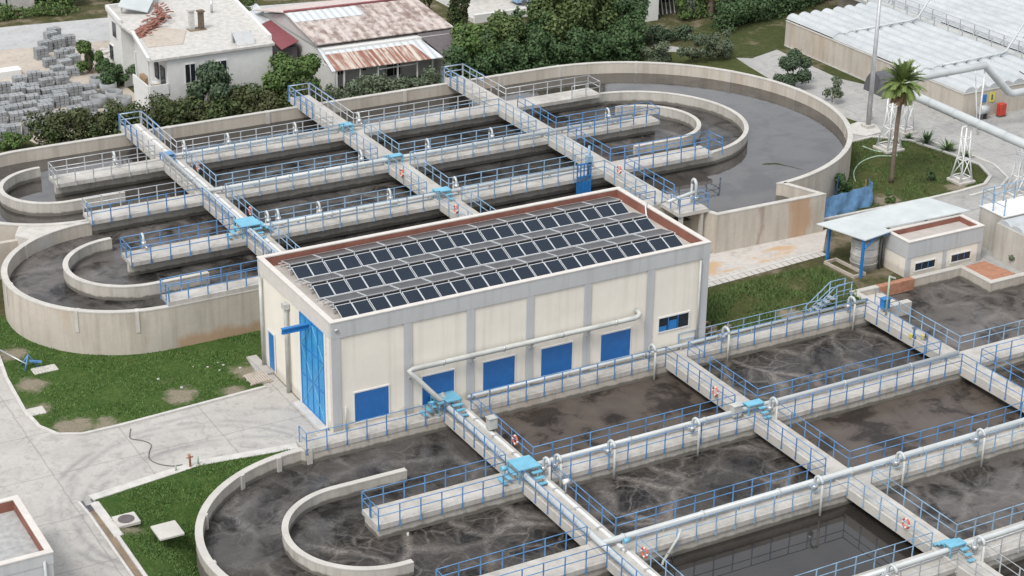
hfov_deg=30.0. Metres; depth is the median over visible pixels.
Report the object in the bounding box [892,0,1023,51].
railing
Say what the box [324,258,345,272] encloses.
solar panel
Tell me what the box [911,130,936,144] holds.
yucca plant
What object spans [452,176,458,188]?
drop pipe
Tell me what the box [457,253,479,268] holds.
solar panel
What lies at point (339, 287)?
solar panel
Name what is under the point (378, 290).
solar panel
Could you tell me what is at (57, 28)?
concrete block
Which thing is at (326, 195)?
water
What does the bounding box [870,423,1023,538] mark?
railing
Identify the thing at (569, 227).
solar panel
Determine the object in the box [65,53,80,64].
concrete block
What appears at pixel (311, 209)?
railing
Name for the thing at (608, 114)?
drop pipe
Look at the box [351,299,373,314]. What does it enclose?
solar panel
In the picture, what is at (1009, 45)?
vent pipe
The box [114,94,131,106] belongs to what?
concrete ring
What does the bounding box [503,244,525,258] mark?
solar panel
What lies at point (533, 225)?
solar panel
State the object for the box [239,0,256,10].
broadleaf tree
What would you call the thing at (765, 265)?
kerb
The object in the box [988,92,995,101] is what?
wall sign
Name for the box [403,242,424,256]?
solar panel
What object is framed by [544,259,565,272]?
solar panel
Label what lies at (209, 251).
railing
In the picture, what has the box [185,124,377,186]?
railing
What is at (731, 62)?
verge
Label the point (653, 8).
garage house
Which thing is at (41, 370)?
concrete slab
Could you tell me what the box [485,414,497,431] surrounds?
control box
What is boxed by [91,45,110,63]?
rubble
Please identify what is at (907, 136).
yucca plant
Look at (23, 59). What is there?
dirt
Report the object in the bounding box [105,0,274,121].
white house
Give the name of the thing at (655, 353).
drop pipe
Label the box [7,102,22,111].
concrete block
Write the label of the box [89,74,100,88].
concrete ring
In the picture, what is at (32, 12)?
hedge
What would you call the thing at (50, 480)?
pavement
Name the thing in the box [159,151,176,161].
step platform
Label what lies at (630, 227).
solar panel
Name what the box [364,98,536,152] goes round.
railing
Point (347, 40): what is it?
rusty roof house
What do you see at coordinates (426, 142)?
drop pipe
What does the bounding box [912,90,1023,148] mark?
air duct
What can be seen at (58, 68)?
concrete block
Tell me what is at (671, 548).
mixer davit
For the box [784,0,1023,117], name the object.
covered tank
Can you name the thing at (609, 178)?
footbridge
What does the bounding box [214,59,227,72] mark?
window
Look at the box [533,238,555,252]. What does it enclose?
solar panel
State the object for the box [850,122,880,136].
pavement
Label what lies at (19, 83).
concrete block
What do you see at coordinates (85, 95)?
concrete block
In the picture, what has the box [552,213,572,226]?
solar panel
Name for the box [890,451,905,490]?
drop pipe
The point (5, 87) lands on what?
concrete block
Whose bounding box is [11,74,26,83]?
concrete block
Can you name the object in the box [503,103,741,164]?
water
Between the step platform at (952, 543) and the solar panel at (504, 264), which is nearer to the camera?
the step platform at (952, 543)
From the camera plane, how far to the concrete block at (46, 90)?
173.37 m
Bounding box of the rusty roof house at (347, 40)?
[253,0,454,92]
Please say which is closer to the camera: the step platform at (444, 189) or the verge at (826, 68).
the step platform at (444, 189)
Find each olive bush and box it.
[640,40,671,61]
[676,32,707,62]
[704,28,734,58]
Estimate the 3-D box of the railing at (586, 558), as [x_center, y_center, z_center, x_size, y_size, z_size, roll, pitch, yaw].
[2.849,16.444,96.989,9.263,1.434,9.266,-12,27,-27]
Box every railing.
[48,83,333,177]
[52,153,193,215]
[86,187,235,256]
[118,110,160,146]
[125,226,275,304]
[167,191,655,305]
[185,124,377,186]
[225,155,426,220]
[270,191,472,249]
[288,82,333,118]
[298,400,505,516]
[309,64,600,123]
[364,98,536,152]
[370,470,587,575]
[409,127,590,186]
[442,63,484,93]
[461,160,646,212]
[470,347,735,458]
[499,544,642,575]
[517,95,722,197]
[551,409,826,535]
[635,474,932,575]
[661,186,708,217]
[678,292,852,348]
[687,298,941,398]
[778,353,1023,467]
[803,278,852,315]
[867,0,1023,58]
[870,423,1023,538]
[874,289,1023,350]
[881,550,995,575]
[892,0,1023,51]
[980,337,1023,379]
[981,180,1023,215]
[981,529,1023,575]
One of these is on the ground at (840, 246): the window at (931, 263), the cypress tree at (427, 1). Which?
the cypress tree at (427, 1)
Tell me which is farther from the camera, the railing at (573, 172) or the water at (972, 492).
the railing at (573, 172)
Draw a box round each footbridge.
[121,123,285,255]
[290,95,478,218]
[443,407,660,575]
[445,75,670,203]
[664,355,1002,575]
[863,307,1023,412]
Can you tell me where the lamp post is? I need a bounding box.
[885,276,895,315]
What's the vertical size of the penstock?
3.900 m
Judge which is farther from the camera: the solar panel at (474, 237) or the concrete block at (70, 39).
the concrete block at (70, 39)
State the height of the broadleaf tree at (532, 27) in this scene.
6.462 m
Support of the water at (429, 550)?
in the treatment tank at (411, 520)
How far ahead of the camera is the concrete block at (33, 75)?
176.16 m
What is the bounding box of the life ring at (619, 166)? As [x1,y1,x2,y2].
[616,165,621,173]
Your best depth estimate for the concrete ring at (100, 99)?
170.23 m
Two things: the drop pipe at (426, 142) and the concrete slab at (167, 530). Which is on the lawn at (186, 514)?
the concrete slab at (167, 530)
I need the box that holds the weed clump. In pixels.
[0,131,32,149]
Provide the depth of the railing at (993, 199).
142.85 m
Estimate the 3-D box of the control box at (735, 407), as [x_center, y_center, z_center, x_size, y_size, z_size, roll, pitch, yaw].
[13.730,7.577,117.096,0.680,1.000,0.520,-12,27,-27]
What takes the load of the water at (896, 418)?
in the treatment tank at (411, 520)
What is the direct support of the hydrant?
on the kerb at (130, 485)
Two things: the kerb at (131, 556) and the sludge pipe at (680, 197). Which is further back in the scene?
the sludge pipe at (680, 197)
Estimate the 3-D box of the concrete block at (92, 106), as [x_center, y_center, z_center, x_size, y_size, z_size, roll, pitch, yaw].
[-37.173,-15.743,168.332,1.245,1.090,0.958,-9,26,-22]
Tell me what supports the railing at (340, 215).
on the treatment tank at (216, 313)
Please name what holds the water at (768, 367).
in the treatment tank at (411, 520)
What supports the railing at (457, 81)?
on the treatment tank at (216, 313)
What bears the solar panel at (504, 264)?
attached to the panel rack at (469, 276)
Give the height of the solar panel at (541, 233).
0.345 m
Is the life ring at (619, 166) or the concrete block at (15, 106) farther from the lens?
the concrete block at (15, 106)
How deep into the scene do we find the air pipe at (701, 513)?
108.82 m
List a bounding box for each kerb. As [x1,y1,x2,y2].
[0,356,265,435]
[77,501,133,575]
[89,443,298,500]
[90,501,123,537]
[116,536,147,575]
[708,249,823,281]
[824,135,991,220]
[824,258,865,278]
[902,136,1009,196]
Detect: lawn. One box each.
[0,315,263,431]
[96,451,284,575]
[706,265,864,340]
[844,138,987,213]
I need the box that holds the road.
[0,0,329,49]
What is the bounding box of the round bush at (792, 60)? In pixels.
[772,48,813,86]
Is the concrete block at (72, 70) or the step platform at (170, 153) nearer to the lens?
the step platform at (170, 153)
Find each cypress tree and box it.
[419,0,432,9]
[446,0,467,28]
[448,0,470,24]
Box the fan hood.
[863,69,895,98]
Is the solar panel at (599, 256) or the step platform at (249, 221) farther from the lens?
the step platform at (249, 221)
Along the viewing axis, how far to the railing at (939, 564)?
100.79 m
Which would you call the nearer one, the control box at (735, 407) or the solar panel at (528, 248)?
the control box at (735, 407)
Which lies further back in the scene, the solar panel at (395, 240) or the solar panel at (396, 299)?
the solar panel at (395, 240)
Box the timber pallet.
[243,370,272,385]
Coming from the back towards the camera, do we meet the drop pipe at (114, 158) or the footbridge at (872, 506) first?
the drop pipe at (114, 158)
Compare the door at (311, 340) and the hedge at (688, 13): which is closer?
the door at (311, 340)
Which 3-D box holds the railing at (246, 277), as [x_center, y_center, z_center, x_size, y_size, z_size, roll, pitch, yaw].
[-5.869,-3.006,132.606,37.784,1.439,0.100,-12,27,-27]
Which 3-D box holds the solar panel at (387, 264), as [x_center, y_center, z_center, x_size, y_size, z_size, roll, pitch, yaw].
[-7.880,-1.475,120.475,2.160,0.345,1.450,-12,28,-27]
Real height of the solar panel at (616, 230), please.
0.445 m
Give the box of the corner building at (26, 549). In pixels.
[0,495,53,575]
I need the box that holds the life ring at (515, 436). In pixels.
[512,435,517,444]
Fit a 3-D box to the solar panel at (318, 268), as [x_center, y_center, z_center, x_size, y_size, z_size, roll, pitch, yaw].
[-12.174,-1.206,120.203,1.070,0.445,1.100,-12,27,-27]
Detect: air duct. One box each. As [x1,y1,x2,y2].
[906,62,1023,96]
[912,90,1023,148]
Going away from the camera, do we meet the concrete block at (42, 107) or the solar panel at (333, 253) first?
the solar panel at (333, 253)
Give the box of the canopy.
[817,197,969,277]
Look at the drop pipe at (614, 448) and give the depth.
111.91 m
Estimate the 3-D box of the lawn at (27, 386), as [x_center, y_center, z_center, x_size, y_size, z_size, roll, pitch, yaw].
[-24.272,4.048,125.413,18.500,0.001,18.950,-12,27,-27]
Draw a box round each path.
[246,355,273,374]
[708,249,825,286]
[709,229,826,277]
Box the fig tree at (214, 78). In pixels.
[185,60,242,109]
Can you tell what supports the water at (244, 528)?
in the treatment tank at (411, 520)
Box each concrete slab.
[22,406,46,417]
[31,364,58,374]
[151,520,184,540]
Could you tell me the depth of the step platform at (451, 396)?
117.16 m
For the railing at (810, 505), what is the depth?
104.44 m
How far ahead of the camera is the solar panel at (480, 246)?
123.42 m
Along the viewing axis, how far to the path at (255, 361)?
123.32 m
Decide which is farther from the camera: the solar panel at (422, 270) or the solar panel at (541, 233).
the solar panel at (541, 233)
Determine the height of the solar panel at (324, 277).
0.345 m
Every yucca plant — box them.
[902,133,913,139]
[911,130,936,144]
[933,138,956,151]
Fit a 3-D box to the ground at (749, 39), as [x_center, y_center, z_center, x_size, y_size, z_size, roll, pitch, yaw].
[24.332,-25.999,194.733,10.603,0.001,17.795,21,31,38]
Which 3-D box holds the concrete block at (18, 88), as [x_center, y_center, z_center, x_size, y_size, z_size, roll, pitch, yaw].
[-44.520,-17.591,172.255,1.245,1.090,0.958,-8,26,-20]
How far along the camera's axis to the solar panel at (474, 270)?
119.77 m
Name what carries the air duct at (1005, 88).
on the duct trestle
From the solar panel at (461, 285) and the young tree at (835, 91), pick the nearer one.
the solar panel at (461, 285)
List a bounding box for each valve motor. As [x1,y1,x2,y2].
[429,400,435,414]
[500,465,507,477]
[562,478,569,493]
[622,537,630,552]
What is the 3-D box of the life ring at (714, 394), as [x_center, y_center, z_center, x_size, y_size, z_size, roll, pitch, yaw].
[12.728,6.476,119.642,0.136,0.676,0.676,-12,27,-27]
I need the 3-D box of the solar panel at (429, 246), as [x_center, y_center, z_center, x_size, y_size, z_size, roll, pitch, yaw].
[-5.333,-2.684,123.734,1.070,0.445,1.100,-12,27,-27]
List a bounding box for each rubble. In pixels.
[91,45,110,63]
[705,321,735,338]
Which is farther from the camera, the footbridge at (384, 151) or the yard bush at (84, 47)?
the yard bush at (84, 47)
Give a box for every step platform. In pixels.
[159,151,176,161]
[225,216,272,238]
[338,122,355,132]
[384,153,402,162]
[419,390,467,416]
[431,186,454,199]
[497,455,547,484]
[742,398,771,418]
[932,538,975,561]
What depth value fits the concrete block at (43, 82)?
175.15 m
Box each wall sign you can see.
[982,94,986,102]
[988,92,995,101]
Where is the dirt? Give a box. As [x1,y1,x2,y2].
[0,40,143,144]
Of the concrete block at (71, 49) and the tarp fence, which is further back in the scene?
the concrete block at (71, 49)
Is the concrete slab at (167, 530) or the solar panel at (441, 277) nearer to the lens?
the concrete slab at (167, 530)
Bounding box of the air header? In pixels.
[407,308,641,405]
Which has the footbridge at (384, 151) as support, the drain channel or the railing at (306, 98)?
the railing at (306, 98)
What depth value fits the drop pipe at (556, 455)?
110.24 m
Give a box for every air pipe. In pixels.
[162,152,277,253]
[169,123,360,158]
[208,115,632,193]
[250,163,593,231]
[439,392,641,575]
[467,298,867,398]
[537,351,959,464]
[603,418,1023,543]
[860,523,1023,575]
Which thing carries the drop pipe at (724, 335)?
attached to the air pipe at (606, 364)
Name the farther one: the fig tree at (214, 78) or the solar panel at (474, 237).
the fig tree at (214, 78)
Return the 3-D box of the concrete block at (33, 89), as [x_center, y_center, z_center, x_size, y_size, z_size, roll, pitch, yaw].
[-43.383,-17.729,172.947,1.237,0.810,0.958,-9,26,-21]
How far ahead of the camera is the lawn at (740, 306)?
134.45 m
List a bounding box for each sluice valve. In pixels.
[908,327,916,338]
[920,328,928,340]
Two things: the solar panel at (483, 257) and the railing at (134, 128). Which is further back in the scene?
the railing at (134, 128)
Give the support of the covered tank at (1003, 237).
on the ground at (840, 246)
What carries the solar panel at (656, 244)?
attached to the panel rack at (469, 276)
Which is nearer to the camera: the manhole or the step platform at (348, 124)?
the manhole
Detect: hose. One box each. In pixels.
[129,428,182,465]
[853,146,897,180]
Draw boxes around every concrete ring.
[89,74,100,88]
[89,94,106,108]
[99,81,116,93]
[105,88,122,100]
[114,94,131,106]
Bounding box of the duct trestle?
[975,70,988,134]
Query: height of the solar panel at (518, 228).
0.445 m
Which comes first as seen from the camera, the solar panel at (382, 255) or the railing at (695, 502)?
the railing at (695, 502)
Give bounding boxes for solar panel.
[281,255,320,264]
[291,264,313,279]
[301,273,342,282]
[307,261,329,275]
[312,283,335,298]
[313,248,352,257]
[323,292,365,302]
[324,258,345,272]
[328,279,351,295]
[334,266,374,276]
[335,302,357,317]
[340,255,361,269]
[345,242,384,251]
[345,276,368,291]
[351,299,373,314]
[356,251,377,265]
[358,285,398,295]
[361,273,384,288]
[367,259,406,269]
[368,296,390,310]
[371,248,393,262]
[377,236,415,245]
[378,270,400,284]
[385,292,407,306]
[387,245,409,259]
[390,278,431,288]
[394,266,416,281]
[398,253,438,263]
[402,289,423,303]
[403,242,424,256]
[408,230,446,239]
[410,263,432,277]
[418,239,440,253]
[418,285,440,299]
[422,272,463,282]
[426,260,447,274]
[430,247,469,256]
[433,236,455,250]
[434,282,456,296]
[438,224,476,233]
[442,257,464,271]
[449,233,470,247]
[450,279,472,292]
[454,265,494,275]
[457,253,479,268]
[461,241,500,250]
[464,230,485,244]
[466,275,488,289]
[467,219,505,227]
[473,250,494,264]
[479,227,500,241]
[482,272,503,286]
[485,259,525,268]
[487,247,509,261]
[491,235,530,244]
[494,224,515,238]
[497,213,534,221]
[498,269,519,282]
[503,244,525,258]
[509,221,530,235]
[513,265,535,279]
[516,252,556,262]
[518,241,539,255]
[521,229,559,238]
[523,219,544,231]
[526,207,563,215]
[529,262,550,276]
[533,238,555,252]
[538,216,559,229]
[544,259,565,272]
[546,246,585,256]
[548,235,569,249]
[551,223,588,232]
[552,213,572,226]
[554,202,591,210]
[559,256,580,269]
[563,232,584,246]
[567,210,587,223]
[574,253,595,266]
[576,240,615,249]
[577,229,598,243]
[579,218,617,226]
[580,207,601,220]
[583,196,619,204]
[589,250,611,263]
[592,226,613,240]
[595,205,615,217]
[604,246,625,259]
[605,234,644,243]
[606,223,627,237]
[607,212,645,220]
[608,202,629,214]
[619,243,640,256]
[620,221,641,234]
[633,240,654,253]
[634,218,655,231]
[634,228,672,237]
[648,237,668,250]
[662,235,682,247]
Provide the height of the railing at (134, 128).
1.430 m
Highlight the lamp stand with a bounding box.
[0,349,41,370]
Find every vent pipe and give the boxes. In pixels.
[855,0,929,30]
[942,23,1023,65]
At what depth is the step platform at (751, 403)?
117.56 m
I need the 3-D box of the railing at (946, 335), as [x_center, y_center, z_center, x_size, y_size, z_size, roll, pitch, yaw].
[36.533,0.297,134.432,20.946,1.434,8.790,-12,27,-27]
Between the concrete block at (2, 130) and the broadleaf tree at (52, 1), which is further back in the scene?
the broadleaf tree at (52, 1)
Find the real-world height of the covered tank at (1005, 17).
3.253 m
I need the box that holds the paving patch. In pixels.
[966,261,1014,279]
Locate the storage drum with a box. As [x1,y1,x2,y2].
[850,236,884,271]
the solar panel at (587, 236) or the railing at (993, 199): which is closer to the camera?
the solar panel at (587, 236)
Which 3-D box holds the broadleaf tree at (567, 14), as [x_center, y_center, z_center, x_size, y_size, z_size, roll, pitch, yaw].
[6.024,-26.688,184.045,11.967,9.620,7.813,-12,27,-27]
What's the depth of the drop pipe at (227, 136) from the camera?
150.77 m
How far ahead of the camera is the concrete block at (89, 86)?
173.59 m
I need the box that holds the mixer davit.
[661,528,681,564]
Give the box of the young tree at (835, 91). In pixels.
[822,76,843,102]
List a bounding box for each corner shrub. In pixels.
[834,172,851,194]
[884,188,895,203]
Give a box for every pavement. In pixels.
[0,367,328,575]
[653,34,1023,273]
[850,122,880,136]
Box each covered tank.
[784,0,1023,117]
[837,0,1023,53]
[978,196,1023,271]
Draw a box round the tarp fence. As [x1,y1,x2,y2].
[824,174,872,217]
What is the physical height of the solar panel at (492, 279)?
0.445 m
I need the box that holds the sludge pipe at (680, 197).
[666,189,699,209]
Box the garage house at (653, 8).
[640,0,696,21]
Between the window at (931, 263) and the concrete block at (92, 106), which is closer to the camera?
the window at (931, 263)
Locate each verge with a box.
[0,139,36,152]
[636,52,856,123]
[770,44,864,83]
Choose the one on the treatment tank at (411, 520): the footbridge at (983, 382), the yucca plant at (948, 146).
the footbridge at (983, 382)
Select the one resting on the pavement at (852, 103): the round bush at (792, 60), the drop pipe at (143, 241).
the round bush at (792, 60)
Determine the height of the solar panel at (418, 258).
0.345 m
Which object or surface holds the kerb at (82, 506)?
on the ground at (840, 246)
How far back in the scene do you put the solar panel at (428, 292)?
116.98 m
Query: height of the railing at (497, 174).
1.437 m
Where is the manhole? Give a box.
[112,512,140,527]
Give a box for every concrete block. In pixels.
[0,81,10,94]
[0,94,8,100]
[0,100,9,105]
[0,105,9,116]
[0,109,7,123]
[0,128,5,140]
[5,122,20,133]
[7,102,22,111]
[8,110,23,122]
[9,92,24,103]
[10,85,25,93]
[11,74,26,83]
[11,82,25,86]
[21,119,35,134]
[22,100,36,108]
[22,107,38,115]
[25,86,40,94]
[25,93,38,102]
[26,69,40,84]
[26,82,39,87]
[33,46,48,60]
[37,39,52,52]
[37,101,53,112]
[38,76,53,87]
[38,98,54,108]
[39,94,52,99]
[40,86,54,94]
[41,70,53,78]
[42,56,56,67]
[43,30,57,39]
[46,26,61,34]
[49,64,64,71]
[50,36,65,49]
[52,88,67,95]
[53,48,67,59]
[53,92,68,107]
[54,71,67,75]
[54,74,69,86]
[54,84,67,90]
[56,58,71,66]
[60,46,74,53]
[61,33,75,46]
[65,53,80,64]
[65,65,79,76]
[66,104,81,111]
[67,83,82,96]
[69,96,82,105]
[81,90,97,101]
[82,83,96,90]
[82,101,97,112]
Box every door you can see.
[154,62,165,83]
[267,328,275,372]
[299,312,325,425]
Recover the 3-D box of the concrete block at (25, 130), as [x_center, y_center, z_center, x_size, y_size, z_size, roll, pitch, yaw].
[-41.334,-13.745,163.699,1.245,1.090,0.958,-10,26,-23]
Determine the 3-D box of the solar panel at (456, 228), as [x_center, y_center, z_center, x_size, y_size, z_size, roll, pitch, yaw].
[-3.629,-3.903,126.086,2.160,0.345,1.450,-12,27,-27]
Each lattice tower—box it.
[873,98,904,153]
[899,66,916,135]
[946,125,975,185]
[1001,147,1023,198]
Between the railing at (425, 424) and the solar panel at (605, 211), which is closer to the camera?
the railing at (425, 424)
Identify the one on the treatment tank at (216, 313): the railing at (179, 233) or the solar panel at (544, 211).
the railing at (179, 233)
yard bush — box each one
[75,40,103,73]
[95,57,135,85]
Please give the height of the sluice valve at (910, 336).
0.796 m
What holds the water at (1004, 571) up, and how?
in the treatment tank at (411, 520)
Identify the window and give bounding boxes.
[109,43,114,61]
[112,20,117,38]
[184,62,196,83]
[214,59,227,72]
[386,63,400,76]
[657,310,689,333]
[913,258,935,271]
[950,250,971,263]
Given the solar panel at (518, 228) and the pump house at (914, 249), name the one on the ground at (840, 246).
the pump house at (914, 249)
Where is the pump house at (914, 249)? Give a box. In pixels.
[883,213,984,277]
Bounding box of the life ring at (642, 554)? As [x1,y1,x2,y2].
[640,547,647,558]
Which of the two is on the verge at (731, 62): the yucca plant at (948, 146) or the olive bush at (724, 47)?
the olive bush at (724, 47)
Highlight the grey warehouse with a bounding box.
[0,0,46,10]
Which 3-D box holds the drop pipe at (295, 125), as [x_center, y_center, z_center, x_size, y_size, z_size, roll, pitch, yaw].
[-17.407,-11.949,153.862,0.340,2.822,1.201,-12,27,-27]
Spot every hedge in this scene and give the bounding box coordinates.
[0,0,80,20]
[22,75,316,146]
[325,60,456,100]
[442,14,649,78]
[641,24,694,43]
[675,0,737,20]
[707,0,823,31]
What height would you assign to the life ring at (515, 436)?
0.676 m
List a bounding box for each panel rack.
[278,200,624,281]
[299,216,655,301]
[321,232,677,314]
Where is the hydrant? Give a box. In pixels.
[175,453,198,470]
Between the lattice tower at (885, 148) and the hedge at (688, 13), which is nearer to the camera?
the lattice tower at (885, 148)
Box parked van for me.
[511,0,529,5]
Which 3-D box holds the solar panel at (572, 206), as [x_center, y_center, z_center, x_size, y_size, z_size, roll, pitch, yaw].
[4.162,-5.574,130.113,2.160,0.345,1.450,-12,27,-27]
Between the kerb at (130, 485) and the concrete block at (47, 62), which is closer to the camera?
the kerb at (130, 485)
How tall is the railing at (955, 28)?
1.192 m
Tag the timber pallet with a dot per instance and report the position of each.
(258, 377)
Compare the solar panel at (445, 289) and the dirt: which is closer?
the solar panel at (445, 289)
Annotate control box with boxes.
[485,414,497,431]
[729,401,743,419]
[879,296,891,311]
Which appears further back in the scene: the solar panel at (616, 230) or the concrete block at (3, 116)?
the concrete block at (3, 116)
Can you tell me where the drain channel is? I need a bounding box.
[81,499,141,575]
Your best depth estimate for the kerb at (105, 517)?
105.73 m
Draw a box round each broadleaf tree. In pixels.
[47,0,76,5]
[105,0,119,3]
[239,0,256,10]
[261,50,323,101]
[449,21,501,67]
[481,9,526,62]
[511,1,551,44]
[522,0,618,47]
[598,0,650,42]
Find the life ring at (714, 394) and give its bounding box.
[712,386,718,396]
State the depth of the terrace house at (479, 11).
200.46 m
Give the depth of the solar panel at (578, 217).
128.75 m
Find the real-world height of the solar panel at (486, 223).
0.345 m
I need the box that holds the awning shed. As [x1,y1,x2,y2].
[246,2,297,69]
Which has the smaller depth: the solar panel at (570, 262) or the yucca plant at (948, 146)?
the solar panel at (570, 262)
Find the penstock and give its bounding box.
[576,145,592,194]
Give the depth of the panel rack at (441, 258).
122.22 m
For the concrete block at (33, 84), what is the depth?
174.58 m
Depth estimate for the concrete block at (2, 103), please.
169.73 m
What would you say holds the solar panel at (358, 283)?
attached to the panel rack at (441, 258)
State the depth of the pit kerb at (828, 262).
139.23 m
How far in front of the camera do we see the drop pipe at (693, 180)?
140.80 m
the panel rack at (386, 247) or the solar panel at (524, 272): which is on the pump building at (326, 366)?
the panel rack at (386, 247)
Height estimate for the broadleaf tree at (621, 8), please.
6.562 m
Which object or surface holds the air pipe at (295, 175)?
on the treatment tank at (216, 313)
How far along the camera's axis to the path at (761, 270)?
139.30 m
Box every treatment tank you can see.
[0,61,852,354]
[195,264,1023,575]
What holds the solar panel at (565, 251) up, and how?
attached to the panel rack at (469, 276)
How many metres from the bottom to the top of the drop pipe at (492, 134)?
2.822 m
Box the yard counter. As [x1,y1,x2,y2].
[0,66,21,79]
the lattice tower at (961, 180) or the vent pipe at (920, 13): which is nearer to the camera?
the lattice tower at (961, 180)
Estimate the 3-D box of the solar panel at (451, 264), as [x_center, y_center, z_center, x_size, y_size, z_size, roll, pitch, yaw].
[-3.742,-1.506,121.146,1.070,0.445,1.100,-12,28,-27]
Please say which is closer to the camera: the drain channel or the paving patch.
the drain channel
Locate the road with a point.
(30, 36)
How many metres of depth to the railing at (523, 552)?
105.52 m
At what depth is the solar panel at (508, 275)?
119.52 m
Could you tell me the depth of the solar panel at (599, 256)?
122.52 m
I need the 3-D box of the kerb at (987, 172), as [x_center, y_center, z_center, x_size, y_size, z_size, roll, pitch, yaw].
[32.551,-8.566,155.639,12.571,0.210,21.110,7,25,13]
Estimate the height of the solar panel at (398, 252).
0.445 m
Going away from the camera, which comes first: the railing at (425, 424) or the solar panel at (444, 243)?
the railing at (425, 424)
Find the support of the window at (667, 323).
in the pump building at (326, 366)
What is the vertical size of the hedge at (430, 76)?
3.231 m
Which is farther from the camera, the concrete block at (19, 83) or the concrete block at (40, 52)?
the concrete block at (40, 52)
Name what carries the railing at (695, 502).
on the treatment tank at (411, 520)
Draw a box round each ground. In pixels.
[0,0,972,430]
[687,11,789,57]
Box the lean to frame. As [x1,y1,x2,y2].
[658,0,674,14]
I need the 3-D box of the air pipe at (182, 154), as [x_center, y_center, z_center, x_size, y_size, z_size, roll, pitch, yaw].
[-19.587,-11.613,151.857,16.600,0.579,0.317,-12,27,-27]
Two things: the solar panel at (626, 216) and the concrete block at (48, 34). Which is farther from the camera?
the concrete block at (48, 34)
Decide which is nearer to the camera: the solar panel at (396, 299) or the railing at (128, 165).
the solar panel at (396, 299)
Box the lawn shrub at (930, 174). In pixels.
[926,169,935,180]
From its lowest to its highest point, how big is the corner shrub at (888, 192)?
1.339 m
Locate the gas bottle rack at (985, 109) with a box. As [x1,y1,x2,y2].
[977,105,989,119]
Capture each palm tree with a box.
[706,0,718,16]
[877,58,927,182]
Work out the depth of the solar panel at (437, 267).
120.61 m
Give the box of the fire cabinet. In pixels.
[996,102,1006,116]
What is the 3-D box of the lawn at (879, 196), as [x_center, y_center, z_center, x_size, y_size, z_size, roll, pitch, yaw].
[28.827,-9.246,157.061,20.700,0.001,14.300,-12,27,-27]
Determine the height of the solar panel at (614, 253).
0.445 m
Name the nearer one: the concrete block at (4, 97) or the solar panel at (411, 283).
the solar panel at (411, 283)
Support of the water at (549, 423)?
in the treatment tank at (411, 520)
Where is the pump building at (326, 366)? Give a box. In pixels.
[256,186,711,431]
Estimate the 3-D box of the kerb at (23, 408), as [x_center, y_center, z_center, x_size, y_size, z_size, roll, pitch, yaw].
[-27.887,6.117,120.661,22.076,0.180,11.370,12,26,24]
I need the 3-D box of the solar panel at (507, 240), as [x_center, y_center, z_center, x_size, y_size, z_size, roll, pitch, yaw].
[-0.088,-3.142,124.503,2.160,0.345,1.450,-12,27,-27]
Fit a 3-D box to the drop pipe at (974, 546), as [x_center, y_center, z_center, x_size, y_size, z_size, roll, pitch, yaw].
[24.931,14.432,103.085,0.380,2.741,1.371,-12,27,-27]
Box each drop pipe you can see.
[112,151,117,165]
[141,233,147,248]
[182,140,186,151]
[225,133,230,144]
[265,210,270,222]
[275,208,280,220]
[293,122,297,133]
[316,201,321,212]
[356,112,362,124]
[358,150,363,161]
[387,188,392,199]
[425,138,430,150]
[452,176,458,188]
[488,127,493,139]
[540,456,551,480]
[552,453,562,488]
[601,439,616,478]
[605,107,610,119]
[645,343,656,379]
[685,417,700,455]
[689,178,698,222]
[718,326,730,361]
[764,396,778,419]
[808,475,823,515]
[843,296,855,330]
[880,563,898,575]
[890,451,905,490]
[967,535,985,561]
[969,428,985,466]
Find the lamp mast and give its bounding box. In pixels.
[861,0,881,128]
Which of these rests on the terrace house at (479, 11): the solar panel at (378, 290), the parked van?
the parked van
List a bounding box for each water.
[0,145,187,222]
[9,213,230,294]
[27,252,257,309]
[161,117,323,152]
[199,147,368,187]
[204,429,499,572]
[226,499,579,575]
[238,180,416,222]
[283,216,449,250]
[309,93,476,128]
[351,121,522,160]
[397,151,573,193]
[446,184,612,218]
[457,73,845,220]
[483,373,725,460]
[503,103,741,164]
[564,436,815,535]
[648,502,923,575]
[701,324,929,400]
[791,379,1023,466]
[885,451,1023,539]
[890,279,1023,351]
[994,559,1023,575]
[996,364,1023,387]
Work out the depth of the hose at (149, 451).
112.67 m
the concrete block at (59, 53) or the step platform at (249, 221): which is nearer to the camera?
the step platform at (249, 221)
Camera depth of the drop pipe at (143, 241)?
131.63 m
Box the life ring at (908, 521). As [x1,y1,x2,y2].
[902,518,910,528]
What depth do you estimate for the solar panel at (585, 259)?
122.01 m
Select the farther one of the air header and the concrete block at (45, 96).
the concrete block at (45, 96)
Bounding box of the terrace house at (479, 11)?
[436,0,531,23]
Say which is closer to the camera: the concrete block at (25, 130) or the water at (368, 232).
the water at (368, 232)
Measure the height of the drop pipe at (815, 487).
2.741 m
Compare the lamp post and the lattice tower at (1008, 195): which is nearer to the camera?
the lamp post
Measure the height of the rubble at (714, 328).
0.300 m
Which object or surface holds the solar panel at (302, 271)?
attached to the panel rack at (386, 247)
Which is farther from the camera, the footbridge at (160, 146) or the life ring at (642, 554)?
the footbridge at (160, 146)
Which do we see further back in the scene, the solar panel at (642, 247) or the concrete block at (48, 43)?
the concrete block at (48, 43)

